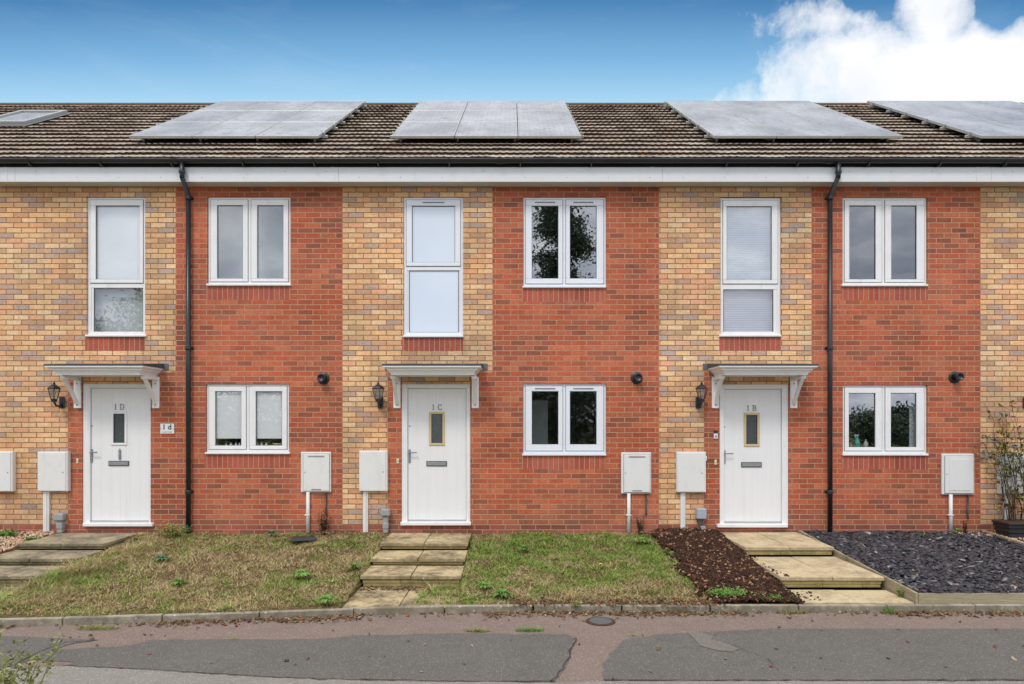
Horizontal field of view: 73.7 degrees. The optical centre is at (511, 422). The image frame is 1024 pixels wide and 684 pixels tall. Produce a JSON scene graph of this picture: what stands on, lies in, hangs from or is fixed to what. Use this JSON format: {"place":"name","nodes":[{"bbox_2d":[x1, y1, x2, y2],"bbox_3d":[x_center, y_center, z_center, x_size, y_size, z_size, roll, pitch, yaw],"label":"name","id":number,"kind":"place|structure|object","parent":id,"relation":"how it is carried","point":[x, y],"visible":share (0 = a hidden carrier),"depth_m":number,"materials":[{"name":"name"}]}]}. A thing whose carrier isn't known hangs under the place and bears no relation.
{"place":"outdoors","nodes":[
{"label":"outdoors","id":0,"kind":"place"},
{"bbox_2d":[0,629,71,683],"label":"verge shrub","id":1,"kind":"object","parent":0,"point":[12,676],"visible":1,"depth_m":2.55,"materials":[{"name":"green plant"}]},
{"bbox_2d":[0,530,884,617],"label":"garden ground","id":2,"kind":"structure","parent":0,"point":[318,558],"depth_m":8.07,"materials":[{"name":"plant"}]},
{"bbox_2d":[0,530,54,552],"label":"gravel","id":3,"kind":"structure","parent":2,"relation":"on","point":[13,541],"depth_m":9.64,"materials":[{"name":"gravel"}]},
{"bbox_2d":[0,529,20,536],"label":"weed","id":4,"kind":"object","parent":3,"relation":"on","point":[6,532],"visible":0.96,"depth_m":9.78,"materials":[{"name":"green plant"}]},
{"bbox_2d":[0,533,137,595],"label":"garden steps","id":5,"kind":"structure","parent":2,"relation":"on","point":[10,575],"depth_m":8.94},
{"bbox_2d":[0,103,170,532],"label":"terraced house","id":6,"kind":"structure","parent":2,"relation":"on","point":[25,127],"depth_m":10.10,"materials":[{"name":"yellow brick"}]},
{"bbox_2d":[0,451,15,491],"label":"electric meter box","id":7,"kind":"object","parent":6,"relation":"attached to","point":[7,471],"visible":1,"depth_m":10.01,"materials":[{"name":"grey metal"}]},
{"bbox_2d":[0,452,10,490],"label":"door","id":8,"kind":"structure","parent":7,"relation":"in","point":[5,457],"depth_m":10.01,"materials":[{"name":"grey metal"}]},
{"bbox_2d":[0,110,71,125],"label":"roof window","id":9,"kind":"structure","parent":6,"relation":"in","point":[21,117],"depth_m":12.70,"materials":[{"name":"glass"}]},
{"bbox_2d":[151,554,170,561],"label":"weed","id":10,"kind":"object","parent":2,"relation":"on","point":[161,557],"visible":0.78,"depth_m":8.54,"materials":[{"name":"green plant"}]},
{"bbox_2d":[151,521,190,538],"bbox_3d":[-4.848,1.537,9.716,0.522,0.264,0.408,0,0,-24],"label":"weed","id":11,"kind":"object","parent":2,"relation":"on","point":[175,530],"visible":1,"depth_m":9.70,"materials":[{"name":"green plant"}]},
{"bbox_2d":[170,577,188,584],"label":"weed","id":12,"kind":"object","parent":2,"relation":"on","point":[179,580],"visible":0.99,"depth_m":7.64,"materials":[{"name":"green plant"}]},
{"bbox_2d":[9,103,392,534],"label":"terraced house","id":13,"kind":"structure","parent":2,"relation":"on","point":[106,244],"depth_m":10.10,"materials":[{"name":"brick"}]},
{"bbox_2d":[38,451,70,531],"bbox_3d":[-6.746,1.030,10.053,0.442,1.191,0.095,0,0,0],"label":"electric meter box","id":14,"kind":"object","parent":13,"relation":"attached to","point":[54,470],"visible":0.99,"depth_m":10.01,"materials":[{"name":"white plastic"}]},
{"bbox_2d":[38,453,65,490],"bbox_3d":[-6.752,0.729,10.014,0.410,0.561,0.018,0,0,0],"label":"door","id":15,"kind":"structure","parent":14,"relation":"in","point":[51,466],"depth_m":10.01,"materials":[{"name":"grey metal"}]},
{"bbox_2d":[47,382,64,407],"bbox_3d":[-6.648,-0.400,9.963,0.192,0.394,0.273,0,0,0],"label":"wall lantern","id":16,"kind":"object","parent":13,"relation":"attached to","point":[53,386],"depth_m":9.91,"materials":[{"name":"black plastic"}]},
{"bbox_2d":[53,513,66,532],"bbox_3d":[-6.652,1.486,10.045,0.144,0.289,0.110,0,0,0],"label":"junction box","id":17,"kind":"object","parent":13,"relation":"attached to","point":[60,518],"visible":1,"depth_m":10.02,"materials":[{"name":"grey plastic"}]},
{"bbox_2d":[44,363,168,407],"bbox_3d":[-5.841,-0.536,9.811,1.522,0.663,0.578,0,0,0],"label":"door canopy","id":18,"kind":"object","parent":13,"relation":"attached to","point":[76,372],"visible":1,"depth_m":9.75,"materials":[{"name":"plastic"}]},
{"bbox_2d":[85,197,146,336],"bbox_3d":[-5.848,-2.297,10.130,0.903,2.076,0.130,0,0,0],"label":"window","id":19,"kind":"structure","parent":13,"relation":"in","point":[94,283],"depth_m":10.13,"materials":[{"name":"plastic"}]},
{"bbox_2d":[89,388,148,520],"bbox_3d":[-5.819,0.481,10.116,0.869,1.966,0.088,0,0,0],"label":"door","id":20,"kind":"structure","parent":13,"relation":"in","point":[119,452],"depth_m":10.14,"materials":[{"name":"plastic"}]},
{"bbox_2d":[160,424,173,433],"bbox_3d":[-5.098,0.097,10.094,0.205,0.148,0.012,0,0,0],"label":"house sign","id":21,"kind":"object","parent":13,"relation":"attached to","point":[166,428],"visible":1,"depth_m":10.09,"materials":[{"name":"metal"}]},
{"bbox_2d":[179,162,193,532],"bbox_3d":[-4.760,-1.051,9.930,0.130,5.361,0.341,0,0,0],"label":"downpipe","id":22,"kind":"object","parent":13,"relation":"attached to","point":[188,346],"visible":1,"depth_m":10.02,"materials":[{"name":"black plastic"}]},
{"bbox_2d":[205,384,289,453],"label":"window","id":23,"kind":"structure","parent":13,"relation":"in","point":[248,445],"depth_m":10.12,"materials":[{"name":"plastic"}]},
{"bbox_2d":[129,101,366,141],"bbox_3d":[-4.473,-5.496,12.296,3.083,2.179,3.428,0,0,0],"label":"solar array","id":24,"kind":"object","parent":13,"relation":"on","point":[258,120],"visible":1,"depth_m":11.85,"materials":[{"name":"glass"},{"name":"aluminium"},{"name":"silicon"}]},
{"bbox_2d":[206,197,290,285],"bbox_3d":[-3.888,-2.675,10.130,1.250,1.325,0.130,0,0,0],"label":"window","id":25,"kind":"structure","parent":13,"relation":"in","point":[250,205],"depth_m":10.12,"materials":[{"name":"plastic"}]},
{"bbox_2d":[301,452,330,532],"bbox_3d":[-2.892,1.035,10.069,0.443,1.191,0.062,0,0,0],"label":"gas meter box","id":26,"kind":"object","parent":13,"relation":"attached to","point":[315,471],"visible":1,"depth_m":10.05,"materials":[{"name":"white plastic"}]},
{"bbox_2d":[303,454,329,490],"bbox_3d":[-2.883,0.742,10.054,0.393,0.553,0.017,0,0,0],"label":"door","id":27,"kind":"structure","parent":26,"relation":"in","point":[316,467],"depth_m":10.05,"materials":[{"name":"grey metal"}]},
{"bbox_2d":[317,372,329,383],"bbox_3d":[-2.788,-0.648,10.029,0.180,0.180,0.142,0,0,0],"label":"flue outlet","id":28,"kind":"object","parent":13,"relation":"attached to","point":[323,378],"visible":1,"depth_m":10.05,"materials":[{"name":"black plastic"}]},
{"bbox_2d":[288,569,310,576],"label":"weed","id":29,"kind":"object","parent":2,"relation":"on","point":[300,572],"visible":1,"depth_m":7.96,"materials":[{"name":"green plant"}]},
{"bbox_2d":[290,535,315,541],"bbox_3d":[-2.953,1.644,9.650,0.340,0.060,0.261,0,0,-20],"label":"drain cover","id":30,"kind":"object","parent":2,"relation":"on","point":[302,538],"visible":1,"depth_m":9.56,"materials":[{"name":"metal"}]},
{"bbox_2d":[315,508,331,534],"bbox_3d":[-2.736,1.454,9.990,0.267,0.392,0.172,0,0,0],"label":"dead shrub","id":31,"kind":"object","parent":2,"relation":"on","point":[325,526],"visible":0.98,"depth_m":9.97,"materials":[{"name":"brown plant"}]},
{"bbox_2d":[313,594,337,603],"bbox_3d":[-1.945,1.854,7.157,0.237,0.083,0.268,0,0,32],"label":"weed","id":32,"kind":"object","parent":2,"relation":"on","point":[325,598],"visible":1,"depth_m":7.11,"materials":[{"name":"green plant"}]},
{"bbox_2d":[8,532,679,599],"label":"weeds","id":33,"kind":"object","parent":2,"relation":"on","point":[263,566],"visible":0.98,"depth_m":8.33,"materials":[{"name":"plant"}]},
{"bbox_2d":[348,563,362,569],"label":"weed","id":34,"kind":"object","parent":2,"relation":"on","point":[354,565],"visible":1,"depth_m":8.26,"materials":[{"name":"green plant"}]},
{"bbox_2d":[342,533,471,610],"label":"garden steps","id":35,"kind":"structure","parent":2,"relation":"on","point":[391,577],"depth_m":8.35,"materials":[{"name":"stone"}]},
{"bbox_2d":[410,579,467,605],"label":"grass","id":36,"kind":"structure","parent":2,"relation":"on","point":[445,593],"depth_m":7.59,"materials":[{"name":"plant"}]},
{"bbox_2d":[475,582,490,589],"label":"weed","id":37,"kind":"object","parent":2,"relation":"on","point":[483,584],"visible":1,"depth_m":7.60,"materials":[{"name":"green plant"}]},
{"bbox_2d":[311,529,663,533],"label":"leaf litter","id":38,"kind":"object","parent":2,"relation":"on","point":[349,531],"visible":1,"depth_m":9.91,"materials":[{"name":"plant"}]},
{"bbox_2d":[336,103,663,541],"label":"terraced house","id":39,"kind":"structure","parent":2,"relation":"on","point":[526,270],"depth_m":10.10,"materials":[{"name":"brick"}]},
{"bbox_2d":[359,450,387,531],"bbox_3d":[-2.038,1.022,10.053,0.414,1.206,0.095,0,0,0],"label":"electric meter box","id":40,"kind":"object","parent":39,"relation":"attached to","point":[373,470],"visible":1,"depth_m":10.01,"materials":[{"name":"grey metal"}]},
{"bbox_2d":[360,452,385,490],"bbox_3d":[-2.044,0.721,10.016,0.382,0.576,0.013,0,0,0],"label":"door","id":41,"kind":"structure","parent":40,"relation":"in","point":[372,464],"depth_m":10.01,"materials":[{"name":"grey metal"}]},
{"bbox_2d":[372,382,384,407],"bbox_3d":[-1.943,-0.400,9.963,0.192,0.394,0.273,0,0,0],"label":"wall lantern","id":42,"kind":"object","parent":39,"relation":"attached to","point":[379,400],"depth_m":9.90,"materials":[{"name":"black plastic"}]},
{"bbox_2d":[380,509,390,532],"bbox_3d":[-1.860,1.453,10.045,0.136,0.354,0.110,0,0,0],"label":"pipe","id":43,"kind":"object","parent":39,"relation":"attached to","point":[385,513],"visible":1,"depth_m":10.02,"materials":[{"name":"grey plastic"}]},
{"bbox_2d":[403,197,463,337],"bbox_3d":[-1.163,-2.293,10.130,0.891,2.083,0.130,0,0,0],"label":"window","id":44,"kind":"structure","parent":39,"relation":"in","point":[433,226],"depth_m":10.14,"materials":[{"name":"glass"}]},
{"bbox_2d":[382,363,487,407],"bbox_3d":[-1.121,-0.536,9.811,1.522,0.663,0.578,0,0,0],"label":"door canopy","id":45,"kind":"object","parent":39,"relation":"attached to","point":[397,371],"visible":1,"depth_m":9.62,"materials":[{"name":"plastic"}]},
{"bbox_2d":[408,389,465,519],"bbox_3d":[-1.112,0.477,10.116,0.863,1.951,0.088,0,0,0],"label":"door","id":46,"kind":"structure","parent":39,"relation":"in","point":[436,417],"depth_m":10.14,"materials":[{"name":"white plastic"}]},
{"bbox_2d":[390,101,583,141],"bbox_3d":[-0.399,-5.496,12.296,3.083,2.179,3.428,0,0,0],"label":"solar array","id":47,"kind":"object","parent":39,"relation":"on","point":[479,119],"visible":1,"depth_m":11.85,"materials":[{"name":"glass"},{"name":"aluminium"},{"name":"silicon"}]},
{"bbox_2d":[532,400,547,443],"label":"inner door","id":48,"kind":"structure","parent":39,"relation":"in","point":[539,407],"depth_m":10.99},
{"bbox_2d":[522,197,605,287],"bbox_3d":[0.775,-2.658,10.130,1.240,1.353,0.130,0,0,0],"label":"window","id":49,"kind":"structure","parent":39,"relation":"in","point":[563,204],"depth_m":10.12,"materials":[{"name":"plastic"}]},
{"bbox_2d":[522,384,605,455],"bbox_3d":[0.773,-0.037,10.130,1.244,1.067,0.130,0,0,0],"label":"window","id":50,"kind":"structure","parent":39,"relation":"in","point":[563,448],"depth_m":10.12,"materials":[{"name":"plastic"}]},
{"bbox_2d":[621,452,650,532],"bbox_3d":[1.832,1.038,10.069,0.442,1.183,0.062,0,0,0],"label":"gas meter box","id":51,"kind":"object","parent":39,"relation":"attached to","point":[635,472],"visible":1,"depth_m":10.05,"materials":[{"name":"white plastic"}]},
{"bbox_2d":[624,455,649,492],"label":"door","id":52,"kind":"structure","parent":51,"relation":"in","point":[636,467],"depth_m":10.05,"materials":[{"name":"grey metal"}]},
{"bbox_2d":[631,372,642,383],"bbox_3d":[1.845,-0.651,10.029,0.180,0.180,0.142,0,0,0],"label":"flue outlet","id":53,"kind":"object","parent":39,"relation":"attached to","point":[636,377],"visible":1,"depth_m":10.08,"materials":[{"name":"black plastic"}]},
{"bbox_2d":[491,588,516,597],"bbox_3d":[-0.104,1.847,7.332,0.300,0.086,0.284,0,0,-38],"label":"weed","id":54,"kind":"object","parent":2,"relation":"on","point":[501,591],"visible":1,"depth_m":7.32,"materials":[{"name":"green plant"}]},
{"bbox_2d":[456,531,711,607],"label":"grass","id":55,"kind":"structure","parent":2,"relation":"on","point":[563,593],"depth_m":8.42,"materials":[{"name":"plant"}]},
{"bbox_2d":[636,512,646,533],"bbox_3d":[1.888,1.482,10.027,0.145,0.329,0.128,0,0,-25],"label":"dead shrub","id":56,"kind":"object","parent":2,"relation":"on","point":[639,526],"visible":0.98,"depth_m":10.02,"materials":[{"name":"brown plant"}]},
{"bbox_2d":[632,537,652,542],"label":"weed","id":57,"kind":"object","parent":2,"relation":"on","point":[642,539],"visible":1,"depth_m":9.46,"materials":[{"name":"green plant"}]},
{"bbox_2d":[650,527,804,604],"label":"bark mulch","id":58,"kind":"object","parent":2,"relation":"on","point":[709,558],"visible":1,"depth_m":8.24,"materials":[{"name":"wood"}]},
{"bbox_2d":[703,585,752,597],"bbox_3d":[2.298,1.830,7.348,0.537,0.128,0.404,0,0,-24],"label":"ground cover","id":59,"kind":"object","parent":58,"relation":"on","point":[727,591],"visible":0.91,"depth_m":7.30,"materials":[{"name":"green plant"}]},
{"bbox_2d":[753,592,782,602],"bbox_3d":[2.694,1.857,7.229,0.376,0.103,0.244,0,0,0],"label":"ground cover","id":60,"kind":"object","parent":58,"relation":"on","point":[777,596],"visible":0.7,"depth_m":7.20,"materials":[{"name":"green plant"}]},
{"bbox_2d":[615,103,996,532],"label":"terraced house","id":61,"kind":"structure","parent":2,"relation":"on","point":[743,250],"depth_m":10.10,"materials":[{"name":"brick"}]},
{"bbox_2d":[676,452,706,528],"bbox_3d":[2.642,1.031,10.053,0.446,1.188,0.095,0,0,0],"label":"electric meter box","id":62,"kind":"object","parent":61,"relation":"attached to","point":[690,471],"visible":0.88,"depth_m":10.01,"materials":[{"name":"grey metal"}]},
{"bbox_2d":[678,453,704,491],"bbox_3d":[2.628,0.738,10.014,0.398,0.573,0.018,0,0,0],"label":"door","id":63,"kind":"structure","parent":62,"relation":"in","point":[691,466],"depth_m":10.01,"materials":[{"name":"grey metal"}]},
{"bbox_2d":[695,508,706,529],"bbox_3d":[2.780,1.438,10.045,0.144,0.345,0.110,0,0,0],"label":"junction box","id":64,"kind":"object","parent":61,"relation":"attached to","point":[700,513],"visible":0.88,"depth_m":10.00,"materials":[{"name":"grey plastic"}]},
{"bbox_2d":[695,381,707,407],"bbox_3d":[2.754,-0.400,9.963,0.192,0.394,0.273,0,0,0],"label":"wall lantern","id":65,"kind":"object","parent":61,"relation":"attached to","point":[700,400],"depth_m":9.90,"materials":[{"name":"black plastic"}]},
{"bbox_2d":[719,198,781,336],"bbox_3d":[3.521,-2.295,10.130,0.924,2.070,0.130,0,0,0],"label":"window","id":66,"kind":"structure","parent":61,"relation":"in","point":[773,284],"depth_m":10.13,"materials":[{"name":"plastic"}]},
{"bbox_2d":[724,389,780,521],"bbox_3d":[3.568,0.496,10.116,0.857,1.966,0.088,0,0,0],"label":"door","id":67,"kind":"structure","parent":61,"relation":"in","point":[752,417],"depth_m":10.14,"materials":[{"name":"white plastic"}]},
{"bbox_2d":[703,363,818,407],"bbox_3d":[3.583,-0.536,9.811,1.522,0.663,0.578,0,0,0],"label":"door canopy","id":68,"kind":"object","parent":61,"relation":"attached to","point":[794,372],"visible":1,"depth_m":9.62,"materials":[{"name":"plastic"}]},
{"bbox_2d":[663,101,902,141],"bbox_3d":[4.601,-5.496,12.296,3.083,2.179,3.428,0,0,0],"label":"solar array","id":69,"kind":"object","parent":61,"relation":"on","point":[715,120],"visible":1,"depth_m":11.85,"materials":[{"name":"glass"},{"name":"aluminium"},{"name":"silicon"}]},
{"bbox_2d":[824,162,841,531],"bbox_3d":[4.682,-1.051,9.930,0.120,5.361,0.341,0,0,0],"label":"downpipe","id":70,"kind":"object","parent":61,"relation":"attached to","point":[829,199],"visible":0.99,"depth_m":10.02,"materials":[{"name":"black plastic"}]},
{"bbox_2d":[841,198,927,286],"bbox_3d":[5.507,-2.667,10.130,1.286,1.325,0.130,0,0,0],"label":"window","id":71,"kind":"structure","parent":61,"relation":"in","point":[882,206],"depth_m":10.12,"materials":[{"name":"plastic"}]},
{"bbox_2d":[842,385,928,455],"bbox_3d":[5.515,-0.026,10.130,1.271,1.046,0.130,0,0,0],"label":"window","id":72,"kind":"structure","parent":61,"relation":"in","point":[882,393],"depth_m":10.12,"materials":[{"name":"plastic"}]},
{"bbox_2d":[854,435,859,446],"bbox_3d":[5.171,0.289,10.230,0.071,0.200,0.071,0,0,45],"label":"bottle","id":73,"kind":"object","parent":72,"relation":"on","point":[857,442],"visible":0.99,"depth_m":10.21,"materials":[{"name":"glass"}]},
{"bbox_2d":[948,371,964,382],"bbox_3d":[6.545,-0.663,10.029,0.180,0.180,0.142,0,0,0],"label":"flue outlet","id":74,"kind":"object","parent":61,"relation":"attached to","point":[955,377],"visible":1,"depth_m":10.04,"materials":[{"name":"black plastic"}]},
{"bbox_2d":[941,454,973,531],"bbox_3d":[6.580,1.048,10.069,0.477,1.163,0.062,0,0,0],"label":"gas meter box","id":75,"kind":"object","parent":61,"relation":"attached to","point":[957,474],"visible":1,"depth_m":10.05,"materials":[{"name":"white plastic"}]},
{"bbox_2d":[944,456,973,493],"bbox_3d":[6.589,0.772,10.053,0.427,0.560,0.018,0,0,0],"label":"door","id":76,"kind":"structure","parent":75,"relation":"in","point":[958,470],"depth_m":10.05,"materials":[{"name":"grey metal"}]},
{"bbox_2d":[721,532,913,604],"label":"garden steps","id":77,"kind":"structure","parent":2,"relation":"on","point":[818,572],"depth_m":8.07,"materials":[{"name":"stone"}]},
{"bbox_2d":[753,557,820,599],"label":"bark mulch","id":78,"kind":"object","parent":77,"relation":"on","point":[809,592],"visible":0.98,"depth_m":7.49,"materials":[{"name":"wood"}]},
{"bbox_2d":[797,529,1023,604],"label":"timber edging","id":79,"kind":"object","parent":2,"relation":"on","point":[892,585],"visible":0.5,"depth_m":7.12,"materials":[{"name":"wood"}]},
{"bbox_2d":[801,529,1023,593],"bbox_3d":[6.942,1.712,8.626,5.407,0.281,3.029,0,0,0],"label":"slate chippings","id":80,"kind":"object","parent":2,"relation":"on","point":[910,550],"visible":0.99,"depth_m":8.57,"materials":[{"name":"gravel"}]},
{"bbox_2d":[851,531,1023,587],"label":"leaf litter","id":81,"kind":"object","parent":80,"relation":"on","point":[953,565],"visible":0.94,"depth_m":8.50,"materials":[{"name":"plant"}]},
{"bbox_2d":[958,530,1023,541],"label":"gravel","id":82,"kind":"structure","parent":80,"relation":"on","point":[994,531],"depth_m":9.82,"materials":[{"name":"gravel"}]},
{"bbox_2d":[991,520,1023,537],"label":"planter","id":83,"kind":"object","parent":82,"relation":"on","point":[1011,529],"visible":0.95,"depth_m":9.65,"materials":[{"name":"black plastic"}]},
{"bbox_2d":[973,396,1023,521],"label":"climbing shrub","id":84,"kind":"object","parent":83,"relation":"in","point":[1011,509],"visible":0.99,"depth_m":9.87,"materials":[{"name":"green plant"}]},
{"bbox_2d":[842,103,1023,531],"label":"terraced house","id":85,"kind":"structure","parent":2,"relation":"on","point":[1002,287],"depth_m":10.10,"materials":[{"name":"yellow brick"}]},
{"bbox_2d":[867,101,1023,141],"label":"solar array","id":86,"kind":"object","parent":85,"relation":"on","point":[976,120],"visible":1,"depth_m":12.44,"materials":[{"name":"glass"},{"name":"aluminium"},{"name":"silicon"}]},
{"bbox_2d":[997,453,1023,519],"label":"electric meter box","id":87,"kind":"object","parent":85,"relation":"attached to","point":[999,490],"visible":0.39,"depth_m":10.01,"materials":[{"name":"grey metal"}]},
{"bbox_2d":[1001,454,1023,492],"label":"door","id":88,"kind":"structure","parent":87,"relation":"in","point":[1018,482],"depth_m":10.01,"materials":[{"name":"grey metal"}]},
{"bbox_2d":[980,529,1023,544],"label":"timber edging","id":89,"kind":"object","parent":2,"relation":"on","point":[1009,539],"visible":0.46,"depth_m":9.62,"materials":[{"name":"wood"}]},
{"bbox_2d":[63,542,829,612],"bbox_3d":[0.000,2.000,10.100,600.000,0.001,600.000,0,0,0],"label":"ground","id":90,"kind":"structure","parent":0,"point":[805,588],"depth_m":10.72,"materials":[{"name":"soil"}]},
{"bbox_2d":[0,613,1023,682],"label":"pavement","id":91,"kind":"structure","parent":0,"point":[589,655],"depth_m":6.55,"materials":[{"name":"grey asphalt"}]},
{"bbox_2d":[0,636,93,668],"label":"tarmac patch","id":92,"kind":"object","parent":91,"relation":"on","point":[37,644],"visible":0.74,"depth_m":6.01,"materials":[{"name":"asphalt"}]},
{"bbox_2d":[75,624,120,629],"bbox_3d":[-3.947,1.950,6.506,0.467,0.036,0.170,0,0,0],"label":"weed","id":93,"kind":"object","parent":91,"relation":"on","point":[96,627],"visible":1,"depth_m":6.50,"materials":[{"name":"green plant"}]},
{"bbox_2d":[72,665,323,679],"bbox_3d":[-2.538,1.958,5.351,2.290,0.001,0.038,0,0,8],"label":"tarmac crack","id":94,"kind":"object","parent":91,"relation":"on","point":[199,672],"visible":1,"depth_m":5.34,"materials":[{"name":"asphalt"}]},
{"bbox_2d":[31,633,574,681],"bbox_3d":[-2.016,1.966,5.765,5.182,0.001,1.192,0,0,0],"label":"tarmac patch","id":95,"kind":"object","parent":91,"relation":"on","point":[496,657],"visible":0.98,"depth_m":5.73,"materials":[{"name":"asphalt"}]},
{"bbox_2d":[551,638,576,679],"bbox_3d":[0.457,1.958,5.675,0.059,0.001,1.084,0,0,15],"label":"tarmac crack","id":96,"kind":"object","parent":95,"relation":"on","point":[567,658],"visible":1,"depth_m":5.68,"materials":[{"name":"asphalt"}]},
{"bbox_2d":[360,678,552,681],"bbox_3d":[-0.416,1.958,5.175,1.493,0.001,0.047,0,0,1],"label":"tarmac crack","id":97,"kind":"object","parent":91,"relation":"on","point":[429,680],"visible":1,"depth_m":5.17,"materials":[{"name":"asphalt"}]},
{"bbox_2d":[463,627,492,631],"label":"weed","id":98,"kind":"object","parent":91,"relation":"on","point":[476,630],"visible":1,"depth_m":6.42,"materials":[{"name":"green plant"}]},
{"bbox_2d":[0,604,1023,626],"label":"kerb","id":99,"kind":"structure","parent":91,"relation":"on","point":[366,611],"depth_m":7.05,"materials":[{"name":"concrete"}]},
{"bbox_2d":[0,666,1023,683],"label":"tarmac patch","id":100,"kind":"object","parent":91,"relation":"on","point":[75,675],"visible":0.97,"depth_m":5.16,"materials":[{"name":"asphalt"}]},
{"bbox_2d":[0,585,1023,680],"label":"leaf litter","id":101,"kind":"object","parent":91,"relation":"on","point":[614,603],"visible":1,"depth_m":6.97,"materials":[{"name":"plant"}]},
{"bbox_2d":[516,626,543,631],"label":"weed","id":102,"kind":"object","parent":91,"relation":"on","point":[529,630],"visible":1,"depth_m":6.43,"materials":[{"name":"green plant"}]},
{"bbox_2d":[586,617,614,625],"bbox_3d":[0.874,1.961,6.734,0.290,0.014,0.290,0,0,0],"label":"stopcock cover","id":103,"kind":"object","parent":91,"relation":"on","point":[601,621],"visible":1,"depth_m":6.69,"materials":[{"name":"metal"}]},
{"bbox_2d":[778,609,808,613],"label":"weed","id":104,"kind":"object","parent":91,"relation":"on","point":[796,612],"visible":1,"depth_m":7.02,"materials":[{"name":"green plant"}]},
{"bbox_2d":[602,628,1023,680],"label":"tarmac patch","id":105,"kind":"object","parent":91,"relation":"on","point":[963,654],"visible":1,"depth_m":5.73,"materials":[{"name":"grey asphalt"}]},
{"bbox_2d":[688,632,739,651],"bbox_3d":[1.755,1.962,6.102,0.278,0.001,0.593,0,0,-22],"label":"tarmac scar","id":106,"kind":"object","parent":105,"relation":"on","point":[703,639],"visible":1,"depth_m":6.06},
{"bbox_2d":[603,679,1023,680],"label":"tarmac crack","id":107,"kind":"object","parent":91,"relation":"on","point":[816,679],"visible":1,"depth_m":5.19,"materials":[{"name":"asphalt"}]},
{"bbox_2d":[882,607,898,613],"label":"weed","id":108,"kind":"object","parent":91,"relation":"on","point":[886,610],"visible":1,"depth_m":7.03,"materials":[{"name":"green plant"}]},
{"bbox_2d":[0,0,1023,105],"label":"sky","id":109,"kind":"structure","parent":0,"point":[52,51],"materials":[{"name":"blue"}]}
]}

